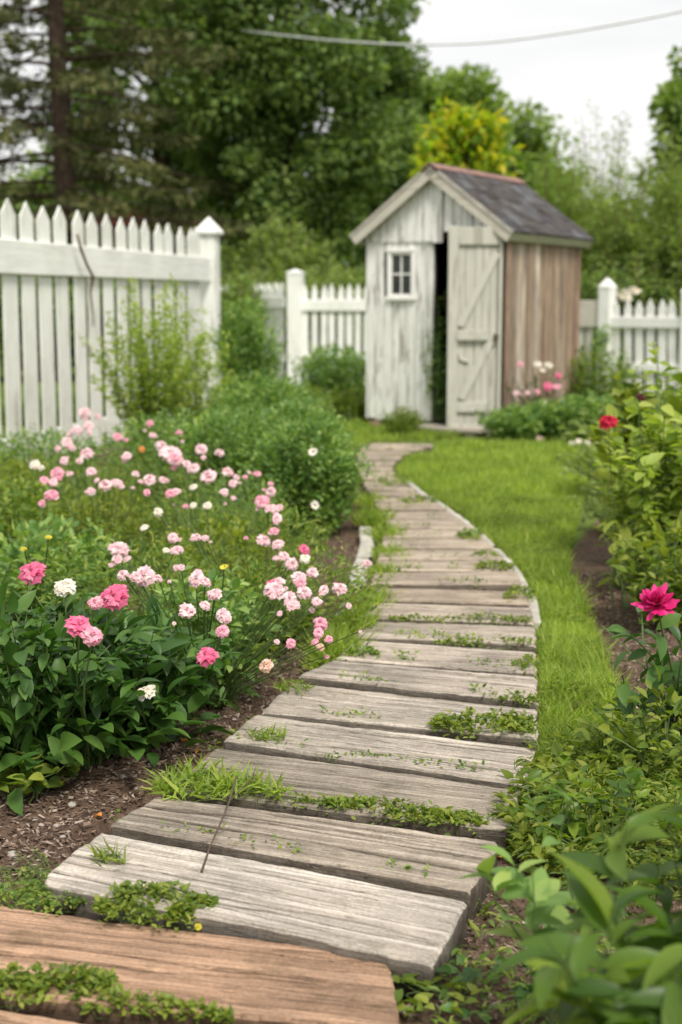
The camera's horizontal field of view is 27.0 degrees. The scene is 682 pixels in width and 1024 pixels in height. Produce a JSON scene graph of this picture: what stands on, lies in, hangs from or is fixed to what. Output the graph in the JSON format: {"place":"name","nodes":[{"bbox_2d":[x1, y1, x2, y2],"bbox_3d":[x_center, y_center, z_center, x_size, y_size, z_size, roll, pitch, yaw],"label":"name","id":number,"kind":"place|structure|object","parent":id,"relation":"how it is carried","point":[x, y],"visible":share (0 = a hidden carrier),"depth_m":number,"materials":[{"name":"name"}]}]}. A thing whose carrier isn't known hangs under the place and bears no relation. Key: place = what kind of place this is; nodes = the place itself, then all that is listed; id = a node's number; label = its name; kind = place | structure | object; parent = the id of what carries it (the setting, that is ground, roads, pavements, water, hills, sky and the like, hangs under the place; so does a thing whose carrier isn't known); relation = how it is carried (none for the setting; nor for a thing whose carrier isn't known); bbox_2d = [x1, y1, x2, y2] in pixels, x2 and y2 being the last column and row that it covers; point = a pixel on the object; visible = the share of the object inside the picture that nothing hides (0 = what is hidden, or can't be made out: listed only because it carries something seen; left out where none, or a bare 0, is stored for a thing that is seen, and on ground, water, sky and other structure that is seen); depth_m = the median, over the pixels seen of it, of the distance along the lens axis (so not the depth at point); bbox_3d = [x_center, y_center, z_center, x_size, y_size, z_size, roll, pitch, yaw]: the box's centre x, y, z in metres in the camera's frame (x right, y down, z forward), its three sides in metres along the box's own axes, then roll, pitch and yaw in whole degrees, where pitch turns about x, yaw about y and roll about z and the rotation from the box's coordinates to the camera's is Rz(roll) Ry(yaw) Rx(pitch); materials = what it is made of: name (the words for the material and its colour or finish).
{"place":"outdoors","nodes":[
{"label":"outdoors","id":0,"kind":"place"},
{"bbox_2d":[0,341,681,1023],"bbox_3d":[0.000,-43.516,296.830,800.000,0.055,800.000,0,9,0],"label":"ground","id":1,"kind":"structure","parent":0,"point":[592,555],"depth_m":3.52,"materials":[{"name":"soil"}]},
{"bbox_2d":[0,0,81,241],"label":"pine tree","id":2,"kind":"object","parent":1,"relation":"on","point":[6,136],"visible":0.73,"depth_m":22.26,"materials":[{"name":"green plant"}]},
{"bbox_2d":[0,877,86,917],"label":"weed tuft","id":3,"kind":"object","parent":1,"relation":"on","point":[74,903],"visible":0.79,"depth_m":2.61,"materials":[{"name":"green plant"}]},
{"bbox_2d":[0,457,91,565],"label":"rose bush","id":4,"kind":"object","parent":1,"relation":"on","point":[57,473],"visible":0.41,"depth_m":6.01,"materials":[{"name":"green plant"}]},
{"bbox_2d":[0,742,91,803],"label":"seedling","id":5,"kind":"object","parent":1,"relation":"on","point":[39,773],"visible":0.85,"depth_m":3.28,"materials":[{"name":"green plant"}]},
{"bbox_2d":[0,422,113,491],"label":"round bush","id":6,"kind":"object","parent":1,"relation":"on","point":[9,450],"visible":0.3,"depth_m":8.24,"materials":[{"name":"green plant"}]},
{"bbox_2d":[0,274,127,380],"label":"tall shrub","id":7,"kind":"object","parent":1,"relation":"on","point":[72,326],"visible":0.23,"depth_m":19.47,"materials":[{"name":"green plant"}]},
{"bbox_2d":[0,490,136,630],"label":"rose bush","id":8,"kind":"object","parent":1,"relation":"on","point":[11,551],"visible":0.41,"depth_m":4.84,"materials":[{"name":"green plant"}]},
{"bbox_2d":[0,561,143,815],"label":"rose bush","id":9,"kind":"object","parent":1,"relation":"on","point":[17,735],"visible":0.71,"depth_m":3.33,"materials":[{"name":"green plant"}]},
{"bbox_2d":[0,408,153,524],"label":"rose bush","id":10,"kind":"object","parent":1,"relation":"on","point":[84,413],"visible":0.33,"depth_m":7.29,"materials":[{"name":"green plant"}]},
{"bbox_2d":[17,433,156,535],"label":"rose bush","id":11,"kind":"object","parent":1,"relation":"on","point":[85,454],"visible":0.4,"depth_m":6.96,"materials":[{"name":"green plant"}]},
{"bbox_2d":[19,467,196,579],"bbox_3d":[-0.973,0.062,5.826,0.645,0.446,0.648,7,11,38],"label":"rose bush","id":12,"kind":"object","parent":1,"relation":"on","point":[105,484],"visible":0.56,"depth_m":5.76,"materials":[{"name":"green plant"}]},
{"bbox_2d":[0,198,223,467],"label":"picket fence","id":13,"kind":"object","parent":1,"relation":"on","point":[27,257],"visible":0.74,"depth_m":10.58,"materials":[{"name":"white paint"}]},
{"bbox_2d":[0,578,232,780],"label":"rose bush","id":14,"kind":"object","parent":1,"relation":"on","point":[112,599],"visible":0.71,"depth_m":3.37,"materials":[{"name":"green plant"}]},
{"bbox_2d":[0,0,262,363],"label":"pine tree","id":15,"kind":"object","parent":1,"relation":"on","point":[67,198],"visible":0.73,"depth_m":23.98,"materials":[{"name":"green plant"}]},
{"bbox_2d":[19,524,245,636],"bbox_3d":[-0.669,0.255,4.580,0.708,0.436,0.641,-4,9,-23],"label":"rose bush","id":16,"kind":"object","parent":1,"relation":"on","point":[172,538],"visible":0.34,"depth_m":4.55,"materials":[{"name":"green plant"}]},
{"bbox_2d":[40,592,242,766],"bbox_3d":[-0.528,0.416,3.659,0.555,0.392,0.546,6,10,33],"label":"rose bush","id":17,"kind":"object","parent":1,"relation":"on","point":[195,680],"visible":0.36,"depth_m":3.58,"materials":[{"name":"green plant"}]},
{"bbox_2d":[78,273,212,468],"bbox_3d":[-1.304,-0.939,9.552,0.837,1.316,0.763,8,12,43],"label":"upright shrub","id":18,"kind":"object","parent":1,"relation":"on","point":[150,391],"visible":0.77,"depth_m":9.47,"materials":[{"name":"green plant"}]},
{"bbox_2d":[33,0,274,259],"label":"broadleaf tree","id":19,"kind":"object","parent":1,"relation":"on","point":[156,95],"visible":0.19,"depth_m":29.24,"materials":[{"name":"green plant"}]},
{"bbox_2d":[91,430,228,533],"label":"rose bush","id":20,"kind":"object","parent":1,"relation":"on","point":[159,445],"visible":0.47,"depth_m":6.96,"materials":[{"name":"green plant"}]},
{"bbox_2d":[88,402,253,499],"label":"round bush","id":21,"kind":"object","parent":1,"relation":"on","point":[137,443],"visible":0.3,"depth_m":8.19,"materials":[{"name":"green plant"}]},
{"bbox_2d":[109,460,266,578],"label":"rose bush","id":22,"kind":"object","parent":1,"relation":"on","point":[208,476],"visible":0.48,"depth_m":5.83,"materials":[{"name":"green plant"}]},
{"bbox_2d":[152,306,236,444],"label":"upright shrub","id":23,"kind":"object","parent":1,"relation":"on","point":[198,393],"visible":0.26,"depth_m":10.14,"materials":[{"name":"green plant"}]},
{"bbox_2d":[0,906,398,1023],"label":"timber plank","id":24,"kind":"object","parent":1,"relation":"on","point":[251,981],"visible":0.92,"depth_m":2.34,"materials":[{"name":"wood"}]},
{"bbox_2d":[0,960,119,1012],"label":"weed tuft","id":25,"kind":"object","parent":24,"relation":"on","point":[45,980],"visible":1,"depth_m":2.28,"materials":[{"name":"green plant"}]},
{"bbox_2d":[58,981,236,1023],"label":"weed tuft","id":26,"kind":"object","parent":24,"relation":"on","point":[170,1000],"visible":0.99,"depth_m":2.23,"materials":[{"name":"green plant"}]},
{"bbox_2d":[121,443,294,552],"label":"rose bush","id":27,"kind":"object","parent":1,"relation":"on","point":[172,455],"visible":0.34,"depth_m":6.49,"materials":[{"name":"green plant"}]},
{"bbox_2d":[133,488,300,603],"bbox_3d":[-0.432,0.169,5.117,0.639,0.445,0.686,0,9,0],"label":"rose bush","id":28,"kind":"object","parent":1,"relation":"on","point":[261,501],"visible":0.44,"depth_m":5.11,"materials":[{"name":"green plant"}]},
{"bbox_2d":[150,401,305,506],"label":"round bush","id":29,"kind":"object","parent":1,"relation":"on","point":[212,443],"visible":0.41,"depth_m":7.83,"materials":[{"name":"green plant"}]},
{"bbox_2d":[107,542,361,711],"bbox_3d":[-0.262,0.372,3.786,0.638,0.442,1.175,-2,9,-14],"label":"rose bush","id":30,"kind":"object","parent":1,"relation":"on","point":[218,613],"visible":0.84,"depth_m":3.96,"materials":[{"name":"green plant"}]},
{"bbox_2d":[220,266,264,374],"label":"tall shrub","id":31,"kind":"object","parent":1,"relation":"on","point":[234,295],"visible":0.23,"depth_m":19.24,"materials":[{"name":"green plant"}]},
{"bbox_2d":[207,292,288,410],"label":"green shrub","id":32,"kind":"object","parent":1,"relation":"on","point":[253,340],"visible":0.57,"depth_m":12.61,"materials":[{"name":"green plant"}]},
{"bbox_2d":[185,527,321,658],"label":"rose bush","id":33,"kind":"object","parent":1,"relation":"on","point":[291,564],"visible":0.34,"depth_m":4.53,"materials":[{"name":"green plant"}]},
{"bbox_2d":[221,283,285,382],"bbox_3d":[-1.263,-2.527,19.878,0.056,1.340,2.217,-5,10,-28],"label":"picket fence","id":34,"kind":"object","parent":1,"relation":"on","point":[276,301],"visible":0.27,"depth_m":19.16,"materials":[{"name":"wood"}]},
{"bbox_2d":[45,833,467,1000],"bbox_3d":[-0.170,0.728,2.616,0.824,0.072,0.267,4,9,25],"label":"timber plank","id":35,"kind":"object","parent":1,"relation":"on","point":[402,932],"visible":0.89,"depth_m":2.56,"materials":[{"name":"wood"}]},
{"bbox_2d":[90,880,219,931],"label":"weed tuft","id":36,"kind":"object","parent":35,"relation":"on","point":[107,906],"visible":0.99,"depth_m":2.54,"materials":[{"name":"green plant"}]},
{"bbox_2d":[190,471,337,582],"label":"rose bush","id":37,"kind":"object","parent":1,"relation":"on","point":[270,491],"visible":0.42,"depth_m":5.67,"materials":[{"name":"green plant"}]},
{"bbox_2d":[199,366,342,432],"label":"round bush","id":38,"kind":"object","parent":1,"relation":"on","point":[274,394],"visible":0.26,"depth_m":9.29,"materials":[{"name":"green plant"}]},
{"bbox_2d":[6,440,537,909],"bbox_3d":[0.283,0.100,6.636,1.083,0.067,8.296,1,9,6],"label":"moss","id":39,"kind":"object","parent":1,"relation":"on","point":[416,632],"visible":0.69,"depth_m":3.58,"materials":[{"name":"green plant"}]},
{"bbox_2d":[138,0,430,264],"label":"broadleaf tree","id":40,"kind":"object","parent":1,"relation":"on","point":[276,156],"visible":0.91,"depth_m":25.32,"materials":[{"name":"green plant"}]},
{"bbox_2d":[232,207,343,373],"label":"tall shrub","id":41,"kind":"object","parent":1,"relation":"on","point":[300,262],"visible":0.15,"depth_m":21.46,"materials":[{"name":"green plant"}]},
{"bbox_2d":[220,259,365,373],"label":"tall shrub","id":42,"kind":"object","parent":1,"relation":"on","point":[346,276],"visible":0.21,"depth_m":19.91,"materials":[{"name":"green plant"}]},
{"bbox_2d":[239,393,364,481],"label":"round bush","id":43,"kind":"object","parent":1,"relation":"on","point":[290,410],"visible":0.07,"depth_m":8.21,"materials":[{"name":"green plant"}]},
{"bbox_2d":[111,797,497,925],"bbox_3d":[-0.080,0.689,2.889,0.796,0.074,0.253,4,9,23],"label":"timber plank","id":44,"kind":"object","parent":1,"relation":"on","point":[362,852],"visible":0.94,"depth_m":2.84,"materials":[{"name":"wood"}]},
{"bbox_2d":[237,414,379,536],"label":"round bush","id":45,"kind":"object","parent":1,"relation":"on","point":[316,465],"visible":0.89,"depth_m":6.85,"materials":[{"name":"green plant"}]},
{"bbox_2d":[230,504,392,640],"bbox_3d":[-0.106,0.214,4.814,0.561,0.446,0.501,0,9,0],"label":"rose bush","id":46,"kind":"object","parent":1,"relation":"on","point":[262,540],"visible":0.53,"depth_m":4.75,"materials":[{"name":"green plant"}]},
{"bbox_2d":[286,269,365,384],"bbox_3d":[0.121,-2.420,18.670,1.686,1.528,0.198,2,9,14],"label":"picket fence","id":47,"kind":"object","parent":1,"relation":"on","point":[300,304],"visible":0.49,"depth_m":18.71,"materials":[{"name":"wood"}]},
{"bbox_2d":[287,341,365,394],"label":"green shrub","id":48,"kind":"object","parent":1,"relation":"on","point":[320,367],"visible":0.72,"depth_m":14.82,"materials":[{"name":"green plant"}]},
{"bbox_2d":[288,612,379,663],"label":"grass tuft","id":49,"kind":"object","parent":1,"relation":"on","point":[341,646],"visible":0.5,"depth_m":4.45,"materials":[{"name":"green plant"}]},
{"bbox_2d":[0,143,681,314],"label":"distant woods","id":50,"kind":"object","parent":1,"relation":"on","point":[36,173],"visible":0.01,"depth_m":42.08,"materials":[{"name":"green plant"}]},
{"bbox_2d":[164,748,522,855],"bbox_3d":[0.014,0.651,3.200,0.796,0.072,0.310,3,9,20],"label":"timber plank","id":51,"kind":"object","parent":1,"relation":"on","point":[314,778],"visible":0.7,"depth_m":3.16,"materials":[{"name":"wood"}]},
{"bbox_2d":[136,752,260,801],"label":"weed tuft","id":52,"kind":"object","parent":51,"relation":"on","point":[204,783],"visible":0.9,"depth_m":3.15,"materials":[{"name":"green plant"}]},
{"bbox_2d":[321,792,488,828],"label":"weed tuft","id":53,"kind":"object","parent":51,"relation":"on","point":[448,815],"visible":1,"depth_m":3.01,"materials":[{"name":"green plant"}]},
{"bbox_2d":[325,16,431,269],"bbox_3d":[0.766,-6.416,28.352,2.117,6.577,2.089,3,9,21],"label":"broadleaf tree","id":54,"kind":"object","parent":1,"relation":"on","point":[405,85],"visible":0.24,"depth_m":27.82,"materials":[{"name":"green plant"}]},
{"bbox_2d":[224,715,534,793],"bbox_3d":[0.101,0.603,3.475,0.801,0.074,0.255,4,9,23],"label":"timber plank","id":55,"kind":"object","parent":1,"relation":"on","point":[324,740],"visible":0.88,"depth_m":3.44,"materials":[{"name":"wood"}]},
{"bbox_2d":[262,684,538,749],"bbox_3d":[0.170,0.559,3.806,0.769,0.070,0.291,3,9,20],"label":"timber plank","id":56,"kind":"object","parent":1,"relation":"on","point":[405,714],"visible":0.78,"depth_m":3.78,"materials":[{"name":"wood"}]},
{"bbox_2d":[426,706,539,739],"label":"weed tuft","id":57,"kind":"object","parent":56,"relation":"on","point":[506,721],"visible":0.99,"depth_m":3.60,"materials":[{"name":"green plant"}]},
{"bbox_2d":[299,661,538,723],"bbox_3d":[0.244,0.512,4.109,0.709,0.075,0.254,3,9,19],"label":"timber plank","id":58,"kind":"object","parent":1,"relation":"on","point":[449,685],"visible":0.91,"depth_m":4.07,"materials":[{"name":"wood"}]},
{"bbox_2d":[337,641,536,678],"bbox_3d":[0.304,0.472,4.374,0.624,0.071,0.246,2,9,16],"label":"timber plank","id":59,"kind":"object","parent":1,"relation":"on","point":[441,657],"visible":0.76,"depth_m":4.33,"materials":[{"name":"wood"}]},
{"bbox_2d":[381,539,492,549],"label":"timber plank","id":60,"kind":"object","parent":1,"relation":"on","point":[455,544],"visible":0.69,"depth_m":6.37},
{"bbox_2d":[392,969,487,1017],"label":"seedling","id":61,"kind":"object","parent":1,"relation":"on","point":[418,999],"visible":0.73,"depth_m":2.29,"materials":[{"name":"green plant"}]},
{"bbox_2d":[377,550,504,561],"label":"timber plank","id":62,"kind":"object","parent":1,"relation":"on","point":[421,555],"visible":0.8,"depth_m":6.06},
{"bbox_2d":[355,622,535,653],"bbox_3d":[0.347,0.427,4.693,0.601,0.070,0.247,2,9,10],"label":"timber plank","id":63,"kind":"object","parent":1,"relation":"on","point":[489,632],"visible":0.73,"depth_m":4.64,"materials":[{"name":"wood"}]},
{"bbox_2d":[371,571,521,590],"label":"timber plank","id":64,"kind":"object","parent":1,"relation":"on","point":[501,581],"visible":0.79,"depth_m":5.51,"materials":[{"name":"wood"}]},
{"bbox_2d":[366,603,533,627],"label":"timber plank","id":65,"kind":"object","parent":1,"relation":"on","point":[433,610],"visible":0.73,"depth_m":4.99,"materials":[{"name":"wood"}]},
{"bbox_2d":[374,588,530,607],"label":"timber plank","id":66,"kind":"object","parent":1,"relation":"on","point":[457,597],"visible":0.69,"depth_m":5.23,"materials":[{"name":"wood"}]},
{"bbox_2d":[411,60,516,165],"bbox_3d":[2.578,-7.157,33.299,3.357,6.575,2.937,0,9,0],"label":"broadleaf tree","id":67,"kind":"object","parent":1,"relation":"on","point":[461,87],"visible":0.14,"depth_m":32.51,"materials":[{"name":"green plant"}]},
{"bbox_2d":[407,94,524,181],"bbox_3d":[1.327,-2.766,15.193,1.297,3.254,1.147,0,9,0],"label":"yellow leaved tree","id":68,"kind":"object","parent":1,"relation":"on","point":[461,139],"visible":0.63,"depth_m":14.85,"materials":[{"name":"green plant"}]},
{"bbox_2d":[349,162,594,436],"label":"garden shed","id":69,"kind":"structure","parent":1,"relation":"on","point":[497,257],"depth_m":12.27,"materials":[{"name":"white paint"}]},
{"bbox_2d":[386,248,415,299],"bbox_3d":[0.522,-2.056,12.311,0.284,0.441,0.038,5,10,30],"label":"window frame","id":70,"kind":"structure","parent":69,"relation":"in","point":[401,263],"depth_m":12.32,"materials":[{"name":"white wood"}]},
{"bbox_2d":[420,290,447,420],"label":"climbing plant","id":71,"kind":"object","parent":69,"relation":"in","point":[440,401],"visible":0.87,"depth_m":12.26,"materials":[{"name":"green plant"}]},
{"bbox_2d":[446,226,502,434],"bbox_3d":[1.114,-1.505,11.864,0.450,1.729,0.060,0,9,0],"label":"door","id":72,"kind":"structure","parent":69,"relation":"in","point":[463,335],"depth_m":11.85,"materials":[{"name":"beige paint"}]},
{"bbox_2d":[435,952,536,1023],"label":"seedling","id":73,"kind":"object","parent":1,"relation":"on","point":[468,974],"visible":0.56,"depth_m":2.35,"materials":[{"name":"green plant"}]},
{"bbox_2d":[475,402,557,440],"bbox_3d":[1.417,-0.728,11.491,0.659,0.324,0.737,-4,10,-27],"label":"foliage mound","id":74,"kind":"object","parent":1,"relation":"on","point":[503,426],"visible":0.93,"depth_m":11.37,"materials":[{"name":"green plant"}]},
{"bbox_2d":[440,494,615,762],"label":"grass","id":75,"kind":"structure","parent":1,"relation":"on","point":[495,513],"depth_m":6.61,"materials":[{"name":"green plant"}]},
{"bbox_2d":[459,787,626,1023],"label":"foreground plant","id":76,"kind":"object","parent":1,"relation":"on","point":[538,889],"visible":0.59,"depth_m":2.11,"materials":[{"name":"green plant"}]},
{"bbox_2d":[503,96,590,218],"bbox_3d":[4.337,-7.156,35.322,3.738,5.971,2.937,0,9,0],"label":"broadleaf tree","id":77,"kind":"object","parent":1,"relation":"on","point":[530,137],"visible":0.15,"depth_m":34.57,"materials":[{"name":"green plant"}]},
{"bbox_2d":[425,839,681,1023],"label":"ground cover","id":78,"kind":"object","parent":1,"relation":"on","point":[444,991],"visible":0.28,"depth_m":2.36,"materials":[{"name":"green plant"}]},
{"bbox_2d":[525,134,622,296],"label":"tall shrub","id":79,"kind":"object","parent":1,"relation":"on","point":[555,183],"visible":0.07,"depth_m":20.27,"materials":[{"name":"green plant"}]},
{"bbox_2d":[536,389,622,440],"bbox_3d":[1.946,-0.784,11.508,0.775,0.431,0.744,3,9,17],"label":"foliage mound","id":80,"kind":"object","parent":1,"relation":"on","point":[570,400],"visible":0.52,"depth_m":11.37,"materials":[{"name":"green plant"}]},
{"bbox_2d":[487,724,681,918],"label":"ground cover","id":81,"kind":"object","parent":1,"relation":"on","point":[661,794],"visible":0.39,"depth_m":3.01,"materials":[{"name":"green plant"}]},
{"bbox_2d":[490,850,681,1023],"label":"foreground plant","id":82,"kind":"object","parent":1,"relation":"on","point":[615,988],"visible":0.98,"depth_m":1.66,"materials":[{"name":"green plant"}]},
{"bbox_2d":[509,752,681,853],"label":"leafy weed","id":83,"kind":"object","parent":1,"relation":"on","point":[575,826],"visible":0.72,"depth_m":2.93,"materials":[{"name":"green plant"}]},
{"bbox_2d":[515,568,677,764],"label":"tall grass","id":84,"kind":"structure","parent":1,"relation":"on","point":[592,664],"depth_m":4.18,"materials":[{"name":"plant"}]},
{"bbox_2d":[564,342,638,410],"bbox_3d":[2.370,-1.239,13.491,0.914,0.740,0.933,0,9,0],"label":"foliage mound","id":85,"kind":"object","parent":1,"relation":"on","point":[580,386],"visible":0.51,"depth_m":13.30,"materials":[{"name":"green plant"}]},
{"bbox_2d":[563,99,666,233],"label":"tall shrub","id":86,"kind":"object","parent":1,"relation":"on","point":[618,152],"visible":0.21,"depth_m":21.83,"materials":[{"name":"green plant"}]},
{"bbox_2d":[554,702,681,952],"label":"foreground plant","id":87,"kind":"object","parent":1,"relation":"on","point":[636,827],"visible":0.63,"depth_m":1.91,"materials":[{"name":"green plant"}]},
{"bbox_2d":[567,154,681,289],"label":"tall shrub","id":88,"kind":"object","parent":1,"relation":"on","point":[617,241],"visible":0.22,"depth_m":19.25,"materials":[{"name":"green plant"}]},
{"bbox_2d":[574,664,681,784],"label":"border plant","id":89,"kind":"object","parent":1,"relation":"on","point":[654,755],"visible":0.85,"depth_m":3.38,"materials":[{"name":"green plant"}]},
{"bbox_2d":[580,252,681,383],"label":"tall shrub","id":90,"kind":"object","parent":1,"relation":"on","point":[589,284],"visible":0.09,"depth_m":18.07,"materials":[{"name":"green plant"}]},
{"bbox_2d":[584,370,681,496],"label":"border plant","id":91,"kind":"object","parent":1,"relation":"on","point":[627,392],"visible":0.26,"depth_m":6.26,"materials":[{"name":"green plant"}]},
{"bbox_2d":[588,417,681,553],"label":"border plant","id":92,"kind":"object","parent":1,"relation":"on","point":[603,475],"visible":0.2,"depth_m":6.11,"materials":[{"name":"green plant"}]},
{"bbox_2d":[596,277,681,393],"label":"picket fence","id":93,"kind":"object","parent":1,"relation":"on","point":[609,311],"visible":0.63,"depth_m":16.87,"materials":[{"name":"wood"}]},
{"bbox_2d":[602,582,681,738],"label":"magenta flower plant","id":94,"kind":"object","parent":1,"relation":"on","point":[658,601],"visible":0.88,"depth_m":3.51,"materials":[{"name":"green plant"}]},
{"bbox_2d":[605,512,681,630],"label":"border plant","id":95,"kind":"object","parent":1,"relation":"on","point":[651,572],"visible":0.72,"depth_m":4.96,"materials":[{"name":"green plant"}]},
{"bbox_2d":[608,386,681,582],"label":"border plant","id":96,"kind":"object","parent":1,"relation":"on","point":[664,501],"visible":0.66,"depth_m":5.44,"materials":[{"name":"green plant"}]},
{"bbox_2d":[612,129,681,311],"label":"tall shrub","id":97,"kind":"object","parent":1,"relation":"on","point":[672,228],"visible":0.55,"depth_m":18.44,"materials":[{"name":"green plant"}]},
{"bbox_2d":[612,222,681,386],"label":"tall shrub","id":98,"kind":"object","parent":1,"relation":"on","point":[677,301],"visible":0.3,"depth_m":18.18,"materials":[{"name":"green plant"}]},
{"bbox_2d":[634,45,681,206],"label":"broadleaf tree","id":99,"kind":"object","parent":1,"relation":"on","point":[667,99],"visible":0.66,"depth_m":23.02,"materials":[{"name":"green plant"}]},
{"bbox_2d":[1,387,680,426],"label":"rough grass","id":100,"kind":"structure","parent":0,"point":[74,414],"depth_m":13.12,"materials":[{"name":"plant"}]},
{"bbox_2d":[0,0,681,264],"label":"sky","id":101,"kind":"structure","parent":0,"point":[617,68],"materials":[{"name":"white"}]},
{"bbox_2d":[326,414,463,450],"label":"lawn grass","id":102,"kind":"structure","parent":0,"point":[373,432],"depth_m":11.79,"materials":[{"name":"plant"}]},
{"bbox_2d":[393,434,681,792],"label":"lawn grass","id":103,"kind":"structure","parent":0,"point":[431,479],"depth_m":7.64,"materials":[{"name":"plant"}]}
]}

